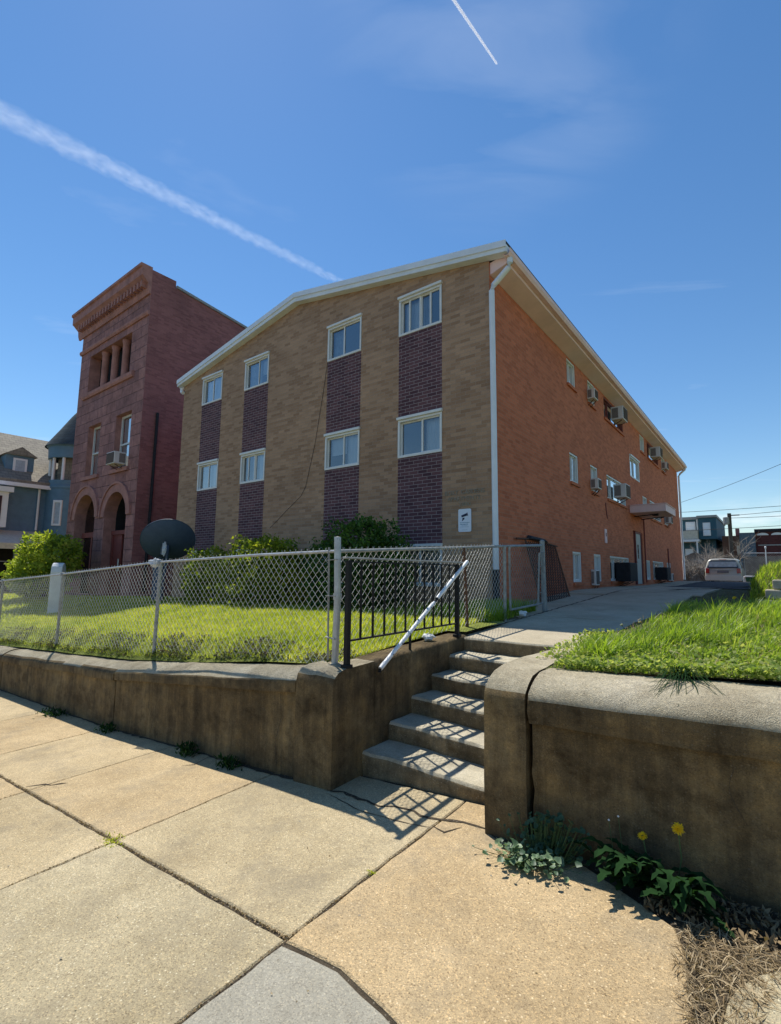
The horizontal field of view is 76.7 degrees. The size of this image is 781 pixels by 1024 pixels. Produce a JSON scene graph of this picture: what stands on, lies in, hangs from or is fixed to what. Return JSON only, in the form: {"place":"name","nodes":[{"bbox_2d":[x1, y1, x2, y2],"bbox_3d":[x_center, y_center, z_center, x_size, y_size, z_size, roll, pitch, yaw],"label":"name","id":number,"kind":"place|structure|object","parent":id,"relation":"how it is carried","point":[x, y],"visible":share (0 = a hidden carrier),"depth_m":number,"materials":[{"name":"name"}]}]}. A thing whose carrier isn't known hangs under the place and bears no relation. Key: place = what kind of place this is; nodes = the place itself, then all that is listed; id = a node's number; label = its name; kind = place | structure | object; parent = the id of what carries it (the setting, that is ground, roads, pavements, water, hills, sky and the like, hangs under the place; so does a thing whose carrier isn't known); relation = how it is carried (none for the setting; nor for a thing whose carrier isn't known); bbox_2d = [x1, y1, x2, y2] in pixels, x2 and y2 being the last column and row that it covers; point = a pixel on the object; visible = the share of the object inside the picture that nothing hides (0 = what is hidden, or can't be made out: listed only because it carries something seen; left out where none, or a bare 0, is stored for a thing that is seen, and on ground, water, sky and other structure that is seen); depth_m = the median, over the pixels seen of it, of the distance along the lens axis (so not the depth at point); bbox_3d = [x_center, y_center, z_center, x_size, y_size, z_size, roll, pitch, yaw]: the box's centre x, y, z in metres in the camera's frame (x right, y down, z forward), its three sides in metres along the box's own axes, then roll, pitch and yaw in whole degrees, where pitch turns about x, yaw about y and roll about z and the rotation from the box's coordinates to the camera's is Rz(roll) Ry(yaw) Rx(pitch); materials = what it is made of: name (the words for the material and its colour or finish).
{"place":"outdoors","nodes":[
{"label":"outdoors","id":0,"kind":"place"},
{"bbox_2d":[0,592,165,621],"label":"lawn grass","id":1,"kind":"structure","parent":0,"point":[66,596],"depth_m":14.58,"materials":[{"name":"green plant"}]},
{"bbox_2d":[0,593,780,668],"bbox_3d":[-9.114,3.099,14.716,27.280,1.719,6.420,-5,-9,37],"label":"lawn","id":2,"kind":"structure","parent":0,"point":[473,626],"depth_m":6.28,"materials":[{"name":"green plant"}]},
{"bbox_2d":[0,529,87,599],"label":"bush","id":3,"kind":"object","parent":2,"relation":"on","point":[32,561],"visible":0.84,"depth_m":17.03,"materials":[{"name":"green plant"}]},
{"bbox_2d":[47,563,65,613],"bbox_3d":[-8.238,1.969,12.178,0.239,1.422,0.430,3,-7,-22],"label":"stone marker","id":4,"kind":"object","parent":2,"relation":"on","point":[57,568],"visible":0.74,"depth_m":12.01,"materials":[{"name":"grey stone"}]},
{"bbox_2d":[140,519,195,600],"bbox_3d":[-5.631,1.367,12.415,1.213,2.329,0.975,0,-7,4],"label":"satellite dish","id":5,"kind":"object","parent":2,"relation":"on","point":[178,537],"visible":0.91,"depth_m":12.32,"materials":[{"name":"paint"}]},
{"bbox_2d":[0,625,360,662],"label":"dead nettle","id":6,"kind":"object","parent":2,"relation":"on","point":[181,656],"visible":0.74,"depth_m":5.84,"materials":[{"name":"green plant"}]},
{"bbox_2d":[177,544,241,602],"bbox_3d":[-4.022,1.524,11.098,1.379,1.672,2.100,6,-8,-36],"label":"shrub","id":7,"kind":"object","parent":2,"relation":"on","point":[218,551],"visible":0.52,"depth_m":10.79,"materials":[{"name":"green plant"}]},
{"bbox_2d":[205,532,318,606],"bbox_3d":[-2.616,1.286,9.960,3.154,1.825,1.690,-5,-9,37],"label":"shrub","id":8,"kind":"object","parent":2,"relation":"on","point":[268,544],"visible":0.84,"depth_m":9.47,"materials":[{"name":"green plant"}]},
{"bbox_2d":[295,513,421,609],"bbox_3d":[-0.567,0.979,8.619,2.566,1.954,1.721,-5,-9,37],"label":"shrub","id":9,"kind":"object","parent":2,"relation":"on","point":[374,537],"visible":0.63,"depth_m":8.26,"materials":[{"name":"green plant"}]},
{"bbox_2d":[171,239,686,656],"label":"apartment building","id":10,"kind":"structure","parent":2,"relation":"on","point":[426,400],"depth_m":10.97,"materials":[{"name":"beige brick"}]},
{"bbox_2d":[197,458,218,490],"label":"window","id":11,"kind":"structure","parent":10,"relation":"in","point":[211,472],"depth_m":14.16,"materials":[{"name":"white plastic"}]},
{"bbox_2d":[202,370,223,405],"bbox_3d":[-5.131,-3.578,14.374,1.030,0.852,0.227,-5,-9,37],"label":"window","id":12,"kind":"structure","parent":10,"relation":"in","point":[215,387],"depth_m":14.47,"materials":[{"name":"white plastic"}]},
{"bbox_2d":[239,448,265,483],"bbox_3d":[-3.533,-1.167,12.819,1.040,0.828,0.227,-5,-9,37],"label":"window","id":13,"kind":"structure","parent":10,"relation":"in","point":[259,459],"depth_m":12.84,"materials":[{"name":"white plastic"}]},
{"bbox_2d":[244,351,269,390],"bbox_3d":[-3.505,-3.711,13.125,1.040,0.852,0.227,-5,-9,37],"label":"window","id":14,"kind":"structure","parent":10,"relation":"in","point":[258,370],"depth_m":13.23,"materials":[{"name":"white plastic"}]},
{"bbox_2d":[324,426,359,469],"bbox_3d":[-1.033,-1.371,10.897,1.060,0.828,0.227,-5,-9,37],"label":"window","id":15,"kind":"structure","parent":10,"relation":"in","point":[339,439],"depth_m":10.92,"materials":[{"name":"white plastic"}]},
{"bbox_2d":[327,313,362,361],"bbox_3d":[-1.005,-3.915,11.203,1.060,0.852,0.227,-5,-9,37],"label":"window","id":16,"kind":"structure","parent":10,"relation":"in","point":[348,340],"depth_m":11.19,"materials":[{"name":"white plastic"}]},
{"bbox_2d":[396,408,442,458],"bbox_3d":[0.598,-1.505,9.644,1.063,0.828,0.227,-5,-9,37],"label":"window","id":17,"kind":"structure","parent":10,"relation":"in","point":[413,432],"depth_m":9.68,"materials":[{"name":"white plastic"}]},
{"bbox_2d":[397,280,442,336],"bbox_3d":[0.626,-4.048,9.950,1.063,0.852,0.227,-5,-9,37],"label":"window","id":18,"kind":"structure","parent":10,"relation":"in","point":[426,312],"depth_m":9.98,"materials":[{"name":"white plastic"}]},
{"bbox_2d":[397,543,442,586],"bbox_3d":[0.569,1.004,9.339,1.063,0.790,0.221,-5,-9,37],"label":"window","id":19,"kind":"structure","parent":10,"relation":"in","point":[436,584],"depth_m":9.31,"materials":[{"name":"white glass"}]},
{"bbox_2d":[458,508,470,531],"bbox_3d":[1.319,0.148,8.773,0.260,0.410,0.010,-5,-9,37],"label":"security sign","id":20,"kind":"object","parent":10,"relation":"attached to","point":[464,520],"visible":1,"depth_m":8.77,"materials":[{"name":"white"}]},
{"bbox_2d":[566,358,574,386],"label":"window","id":21,"kind":"structure","parent":10,"relation":"in","point":[570,367],"depth_m":12.71,"materials":[{"name":"white plastic"}]},
{"bbox_2d":[569,452,577,482],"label":"window","id":22,"kind":"structure","parent":10,"relation":"in","point":[573,459],"depth_m":12.43,"materials":[{"name":"white glass"}]},
{"bbox_2d":[573,552,581,581],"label":"window","id":23,"kind":"structure","parent":10,"relation":"in","point":[577,576],"depth_m":12.13,"materials":[{"name":"white plastic"}]},
{"bbox_2d":[587,388,597,406],"bbox_3d":[5.591,-3.150,13.633,0.214,0.447,0.352,-5,-9,37],"label":"air conditioner","id":24,"kind":"object","parent":10,"relation":"attached to","point":[592,394],"visible":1,"depth_m":13.53,"materials":[{"name":"metal"}]},
{"bbox_2d":[590,465,597,491],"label":"window","id":25,"kind":"structure","parent":10,"relation":"in","point":[593,470],"depth_m":13.81,"materials":[{"name":"white glass"}]},
{"bbox_2d":[591,570,599,587],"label":"air conditioner","id":26,"kind":"object","parent":10,"relation":"attached to","point":[595,577],"visible":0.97,"depth_m":12.76,"materials":[{"name":"metal"}]},
{"bbox_2d":[590,478,601,495],"bbox_3d":[5.564,-0.668,13.335,0.214,0.447,0.352,-5,-9,37],"label":"air conditioner","id":27,"kind":"object","parent":10,"relation":"attached to","point":[596,484],"visible":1,"depth_m":13.22,"materials":[{"name":"metal"}]},
{"bbox_2d":[594,554,600,580],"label":"window","id":28,"kind":"structure","parent":10,"relation":"in","point":[597,561],"depth_m":13.55,"materials":[{"name":"white plastic"}]},
{"bbox_2d":[603,397,622,431],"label":"window","id":29,"kind":"structure","parent":10,"relation":"in","point":[607,406],"depth_m":15.61,"materials":[{"name":"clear glass"}]},
{"bbox_2d":[611,405,627,427],"bbox_3d":[7.276,-2.996,15.678,0.374,0.589,0.612,-5,-9,37],"label":"air conditioner","id":30,"kind":"object","parent":29,"relation":"in","point":[619,414],"visible":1,"depth_m":15.48,"materials":[{"name":"metal"}]},
{"bbox_2d":[607,475,625,505],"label":"window","id":31,"kind":"structure","parent":10,"relation":"in","point":[610,481],"depth_m":15.30,"materials":[{"name":"white plastic"}]},
{"bbox_2d":[613,483,630,503],"bbox_3d":[7.188,-0.544,15.303,0.374,0.589,0.612,-5,-9,37],"label":"air conditioner","id":32,"kind":"object","parent":31,"relation":"in","point":[622,491],"visible":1,"depth_m":15.10,"materials":[{"name":"metal"}]},
{"bbox_2d":[610,556,628,580],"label":"window","id":33,"kind":"structure","parent":10,"relation":"in","point":[613,559],"depth_m":14.91,"materials":[{"name":"white plastic"}]},
{"bbox_2d":[615,562,637,585],"bbox_3d":[7.207,1.912,15.035,0.414,0.729,1.012,-5,-9,37],"label":"air conditioner","id":34,"kind":"object","parent":10,"relation":"attached to","point":[626,571],"visible":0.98,"depth_m":14.69,"materials":[{"name":"black metal"}]},
{"bbox_2d":[629,454,639,481],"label":"window","id":35,"kind":"structure","parent":10,"relation":"in","point":[634,463],"depth_m":17.95,"materials":[{"name":"white plastic"}]},
{"bbox_2d":[636,534,642,583],"bbox_3d":[8.880,1.680,17.699,0.050,1.785,0.890,-5,-9,37],"label":"door","id":36,"kind":"structure","parent":10,"relation":"in","point":[638,544],"depth_m":17.74,"materials":[{"name":"grey metal"}]},
{"bbox_2d":[646,560,650,579],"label":"window","id":37,"kind":"structure","parent":10,"relation":"in","point":[648,562],"depth_m":18.95,"materials":[{"name":"white plastic"}]},
{"bbox_2d":[649,446,662,462],"bbox_3d":[11.043,-2.355,20.496,0.394,0.589,0.612,-5,-9,37],"label":"air conditioner","id":38,"kind":"object","parent":10,"relation":"attached to","point":[656,453],"visible":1,"depth_m":20.31,"materials":[{"name":"metal"}]},
{"bbox_2d":[653,561,662,579],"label":"window","id":39,"kind":"structure","parent":10,"relation":"in","point":[655,564],"depth_m":20.11,"materials":[{"name":"white plastic"}]},
{"bbox_2d":[656,567,670,583],"bbox_3d":[11.059,2.579,19.976,0.414,0.669,0.912,-5,-9,37],"label":"air conditioner","id":40,"kind":"object","parent":10,"relation":"attached to","point":[663,573],"visible":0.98,"depth_m":19.66,"materials":[{"name":"black metal"}]},
{"bbox_2d":[661,462,668,473],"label":"air conditioner","id":41,"kind":"object","parent":10,"relation":"attached to","point":[665,465],"visible":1,"depth_m":22.44,"materials":[{"name":"metal"}]},
{"bbox_2d":[339,540,546,661],"bbox_3d":[0.984,0.849,5.976,0.086,1.287,4.637,-5,-9,38],"label":"chain link fence","id":42,"kind":"object","parent":2,"relation":"on","point":[465,582],"visible":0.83,"depth_m":5.69,"materials":[{"name":"grey metal"}]},
{"bbox_2d":[508,545,544,610],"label":"wire gate","id":43,"kind":"structure","parent":42,"relation":"attached to","point":[539,556],"depth_m":7.30,"materials":[{"name":"grey metal"}]},
{"bbox_2d":[431,596,536,621],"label":"tall grass","id":44,"kind":"structure","parent":2,"relation":"on","point":[497,616],"depth_m":6.68,"materials":[{"name":"green plant"}]},
{"bbox_2d":[0,690,780,1023],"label":"sidewalk","id":45,"kind":"structure","parent":0,"point":[410,934],"depth_m":2.35,"materials":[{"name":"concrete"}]},
{"bbox_2d":[34,705,71,718],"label":"weed","id":46,"kind":"object","parent":45,"relation":"on","point":[52,711],"visible":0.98,"depth_m":6.61,"materials":[{"name":"green plant"}]},
{"bbox_2d":[94,722,118,735],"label":"weed","id":47,"kind":"object","parent":45,"relation":"on","point":[106,728],"visible":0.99,"depth_m":5.72,"materials":[{"name":"green plant"}]},
{"bbox_2d":[103,831,125,847],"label":"weed","id":48,"kind":"object","parent":45,"relation":"on","point":[107,839],"visible":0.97,"depth_m":3.09,"materials":[{"name":"green plant"}]},
{"bbox_2d":[175,740,200,757],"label":"weed","id":49,"kind":"object","parent":45,"relation":"on","point":[185,750],"visible":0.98,"depth_m":4.70,"materials":[{"name":"green plant"}]},
{"bbox_2d":[0,731,439,1023],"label":"joint grit","id":50,"kind":"object","parent":45,"relation":"on","point":[223,903],"visible":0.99,"depth_m":2.73,"materials":[{"name":"soil"}]},
{"bbox_2d":[214,752,242,770],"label":"weed","id":51,"kind":"object","parent":45,"relation":"on","point":[226,761],"visible":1,"depth_m":4.29,"materials":[{"name":"green plant"}]},
{"bbox_2d":[0,689,539,850],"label":"sidewalk crack","id":52,"kind":"object","parent":45,"relation":"on","point":[345,793],"visible":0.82,"depth_m":3.96,"materials":[{"name":"soil"}]},
{"bbox_2d":[472,809,592,882],"bbox_3d":[0.702,1.714,2.563,0.591,0.265,0.362,-5,-9,37],"label":"mallow plant","id":53,"kind":"object","parent":45,"relation":"on","point":[543,843],"visible":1,"depth_m":2.56,"materials":[{"name":"green plant"}]},
{"bbox_2d":[643,892,780,949],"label":"leaf litter","id":54,"kind":"object","parent":45,"relation":"on","point":[768,921],"visible":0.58,"depth_m":2.07,"materials":[{"name":"plant"}]},
{"bbox_2d":[0,720,780,1023],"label":"sidewalk bed","id":55,"kind":"object","parent":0,"point":[633,893],"visible":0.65,"depth_m":1.99,"materials":[{"name":"soil"}]},
{"bbox_2d":[0,632,468,790],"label":"retaining wall","id":56,"kind":"structure","parent":55,"relation":"on","point":[323,725],"depth_m":4.52,"materials":[{"name":"concrete"}]},
{"bbox_2d":[0,537,341,663],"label":"chain link fence","id":57,"kind":"object","parent":56,"relation":"on","point":[337,594],"visible":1,"depth_m":5.89,"materials":[{"name":"metal"}]},
{"bbox_2d":[148,557,158,567],"bbox_3d":[-3.005,0.646,6.269,0.248,0.144,0.110,-5,-9,37],"label":"plastic bag","id":58,"kind":"object","parent":57,"relation":"attached to","point":[153,563],"visible":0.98,"depth_m":6.21,"materials":[{"name":"white plastic"}]},
{"bbox_2d":[341,557,468,672],"bbox_3d":[0.259,0.926,4.699,0.115,0.981,2.020,-5,-9,37],"label":"iron railing","id":59,"kind":"object","parent":56,"relation":"on","point":[348,640],"visible":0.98,"depth_m":4.47,"materials":[{"name":"black metal"}]},
{"bbox_2d":[422,633,435,640],"bbox_3d":[0.385,1.284,5.073,0.154,0.086,0.104,-5,-9,37],"label":"crumpled paper","id":60,"kind":"object","parent":56,"relation":"on","point":[428,637],"visible":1,"depth_m":5.05,"materials":[{"name":"white paper"}]},
{"bbox_2d":[182,946,389,1023],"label":"sidewalk patch","id":61,"kind":"object","parent":55,"relation":"on","point":[286,977],"visible":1,"depth_m":1.80,"materials":[{"name":"grey concrete"}]},
{"bbox_2d":[362,638,554,805],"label":"steps","id":62,"kind":"structure","parent":55,"relation":"on","point":[433,744],"depth_m":4.06,"materials":[{"name":"concrete"}]},
{"bbox_2d":[483,645,780,912],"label":"retaining wall","id":63,"kind":"structure","parent":55,"relation":"on","point":[591,752],"depth_m":2.47,"materials":[{"name":"concrete"}]},
{"bbox_2d":[643,665,725,700],"bbox_3d":[1.508,0.882,2.532,0.391,0.154,0.330,-5,-9,37],"label":"grass tuft","id":64,"kind":"object","parent":63,"relation":"on","point":[685,675],"visible":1,"depth_m":2.58,"materials":[{"name":"green plant"}]},
{"bbox_2d":[566,815,735,937],"bbox_3d":[1.140,1.589,2.260,0.722,0.332,0.342,-5,-9,37],"label":"dandelion","id":65,"kind":"object","parent":55,"relation":"on","point":[656,883],"visible":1,"depth_m":2.22,"materials":[{"name":"green plant"}]},
{"bbox_2d":[666,919,780,1023],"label":"dry grass","id":66,"kind":"structure","parent":55,"relation":"on","point":[716,966],"depth_m":1.79,"materials":[{"name":"plant"}]},
{"bbox_2d":[0,0,780,535],"label":"sky","id":67,"kind":"structure","parent":0,"point":[253,155],"materials":[{"name":"blue"}]},
{"bbox_2d":[20,647,780,687],"bbox_3d":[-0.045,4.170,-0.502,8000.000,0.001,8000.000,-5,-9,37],"label":"ground","id":68,"kind":"structure","parent":0,"point":[765,683],"depth_m":19.93,"materials":[{"name":"brown soil"}]},
{"bbox_2d":[460,581,722,676],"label":"walkway","id":69,"kind":"structure","parent":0,"point":[624,606],"depth_m":7.23,"materials":[{"name":"concrete"}]},
{"bbox_2d":[516,535,569,601],"bbox_3d":[3.117,1.105,9.757,0.424,1.257,2.152,-5,-9,37],"label":"leaning wire panel","id":70,"kind":"object","parent":69,"relation":"on","point":[530,537],"visible":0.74,"depth_m":9.79,"materials":[{"name":"metal"}]},
{"bbox_2d":[466,586,746,633],"bbox_3d":[6.471,2.038,12.017,17.136,0.338,1.754,7,-9,-43],"label":"dirt strip","id":71,"kind":"object","parent":69,"relation":"on","point":[577,602],"visible":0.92,"depth_m":8.11,"materials":[{"name":"soil"}]},
{"bbox_2d":[547,571,780,680],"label":"grass bank","id":72,"kind":"structure","parent":0,"point":[729,594],"depth_m":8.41,"materials":[{"name":"green plant"}]},
{"bbox_2d":[536,628,780,680],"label":"ground cover","id":73,"kind":"object","parent":72,"relation":"on","point":[656,663],"visible":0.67,"depth_m":2.94,"materials":[{"name":"green plant"}]},
{"bbox_2d":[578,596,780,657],"bbox_3d":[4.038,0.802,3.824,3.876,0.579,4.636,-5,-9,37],"label":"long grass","id":74,"kind":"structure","parent":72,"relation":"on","point":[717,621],"depth_m":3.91,"materials":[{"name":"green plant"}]},
{"bbox_2d":[758,580,780,602],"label":"block wall","id":75,"kind":"structure","parent":72,"relation":"on","point":[773,592],"depth_m":7.65,"materials":[{"name":"concrete"}]},
{"bbox_2d":[666,581,750,588],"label":"driveway","id":76,"kind":"structure","parent":0,"point":[714,584],"depth_m":18.06,"materials":[{"name":"grey asphalt"}]},
{"bbox_2d":[705,559,744,581],"bbox_3d":[22.354,3.971,32.909,1.960,1.680,4.747,-5,-9,37],"label":"minivan","id":77,"kind":"object","parent":76,"relation":"on","point":[724,569],"visible":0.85,"depth_m":31.12,"materials":[{"name":"beige paint"}]},
{"bbox_2d":[745,560,780,601],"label":"bush","id":78,"kind":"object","parent":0,"point":[770,568],"depth_m":8.39,"materials":[{"name":"green plant"}]},
{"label":"back lane","id":79,"kind":"structure","parent":0,"visible":0},
{"bbox_2d":[682,555,704,580],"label":"bare shrub","id":80,"kind":"object","parent":79,"relation":"on","point":[688,575],"visible":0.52,"depth_m":38.98,"materials":[{"name":"brown plant"}]},
{"bbox_2d":[679,515,725,556],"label":"row house","id":81,"kind":"structure","parent":79,"relation":"on","point":[700,526],"depth_m":55.35,"materials":[{"name":"blue metal"}]},
{"bbox_2d":[685,522,695,529],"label":"window","id":82,"kind":"structure","parent":81,"relation":"in","point":[689,525],"depth_m":55.97,"materials":[{"name":"white glass"}]},
{"bbox_2d":[703,522,710,535],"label":"window","id":83,"kind":"structure","parent":81,"relation":"in","point":[706,526],"depth_m":54.14,"materials":[{"name":"white paint"}]},
{"bbox_2d":[685,548,725,580],"bbox_3d":[24.933,4.216,38.943,3.280,3.114,4.330,-5,-9,37],"label":"bare shrub","id":84,"kind":"object","parent":79,"relation":"on","point":[698,571],"visible":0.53,"depth_m":38.60,"materials":[{"name":"brown plant"}]},
{"bbox_2d":[682,554,738,581],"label":"rubble wall","id":85,"kind":"structure","parent":79,"relation":"on","point":[695,577],"depth_m":40.86,"materials":[{"name":"stone"}]},
{"bbox_2d":[692,549,744,581],"bbox_3d":[25.188,4.171,37.789,3.597,2.939,3.126,-5,-9,37],"label":"bare shrub","id":86,"kind":"object","parent":79,"relation":"on","point":[706,563],"visible":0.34,"depth_m":38.11,"materials":[{"name":"brown plant"}]},
{"bbox_2d":[690,532,758,581],"bbox_3d":[26.165,3.579,38.598,4.146,4.346,4.575,6,-9,-39],"label":"bare tree","id":87,"kind":"object","parent":79,"relation":"on","point":[739,555],"visible":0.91,"depth_m":38.05,"materials":[{"name":"brown plant"}]},
{"bbox_2d":[722,528,740,560],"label":"brown house","id":88,"kind":"structure","parent":79,"relation":"on","point":[725,541],"depth_m":54.35,"materials":[{"name":"brick"}]},
{"bbox_2d":[723,513,739,556],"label":"utility pole","id":89,"kind":"object","parent":79,"relation":"on","point":[727,520],"visible":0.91,"depth_m":41.21,"materials":[{"name":"brown wood"}]},
{"bbox_2d":[739,532,756,566],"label":"garage","id":90,"kind":"structure","parent":79,"relation":"on","point":[748,537],"depth_m":52.35,"materials":[{"name":"grey"}]},
{"bbox_2d":[743,556,780,575],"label":"boundary wall","id":91,"kind":"structure","parent":79,"relation":"on","point":[747,567],"depth_m":38.16,"materials":[{"name":"concrete"}]},
{"bbox_2d":[744,553,780,575],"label":"back fence","id":92,"kind":"object","parent":79,"relation":"on","point":[758,559],"visible":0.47,"depth_m":36.03,"materials":[{"name":"metal"}]},
{"bbox_2d":[754,528,780,555],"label":"brick garage","id":93,"kind":"structure","parent":79,"relation":"on","point":[770,539],"depth_m":51.58,"materials":[{"name":"red brick"}]},
{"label":"left yard","id":94,"kind":"structure","parent":0,"visible":0},
{"bbox_2d":[0,413,76,592],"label":"blue house","id":95,"kind":"structure","parent":94,"relation":"on","point":[35,478],"depth_m":25.48,"materials":[{"name":"wood"}]},
{"bbox_2d":[51,500,62,525],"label":"turret window","id":96,"kind":"structure","parent":95,"relation":"in","point":[57,504],"depth_m":25.43,"materials":[{"name":"white glass"}]},
{"bbox_2d":[64,262,246,596],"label":"brownstone house","id":97,"kind":"structure","parent":94,"relation":"on","point":[148,335],"depth_m":18.59,"materials":[{"name":"red brick"}]},
{"bbox_2d":[80,501,94,590],"label":"arch window pane","id":98,"kind":"structure","parent":97,"relation":"in","point":[89,523],"depth_m":20.08,"materials":[{"name":"black glass"}]},
{"bbox_2d":[90,426,100,474],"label":"window","id":99,"kind":"structure","parent":97,"relation":"in","point":[96,438],"depth_m":20.18,"materials":[{"name":"white glass"}]},
{"bbox_2d":[107,530,124,595],"bbox_3d":[-9.830,1.863,18.044,1.700,2.400,0.160,-5,-9,37],"label":"front door","id":100,"kind":"structure","parent":97,"relation":"in","point":[116,551],"depth_m":18.30,"materials":[{"name":"red wood"}]},
{"bbox_2d":[106,451,126,469],"bbox_3d":[-9.945,-1.841,17.876,0.672,0.609,0.434,-5,-9,37],"label":"air conditioner","id":101,"kind":"object","parent":97,"relation":"attached to","point":[116,458],"visible":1,"depth_m":17.71,"materials":[{"name":"metal"}]},
{"bbox_2d":[118,414,131,467],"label":"window","id":102,"kind":"structure","parent":97,"relation":"in","point":[126,420],"depth_m":18.62,"materials":[{"name":"white glass"}]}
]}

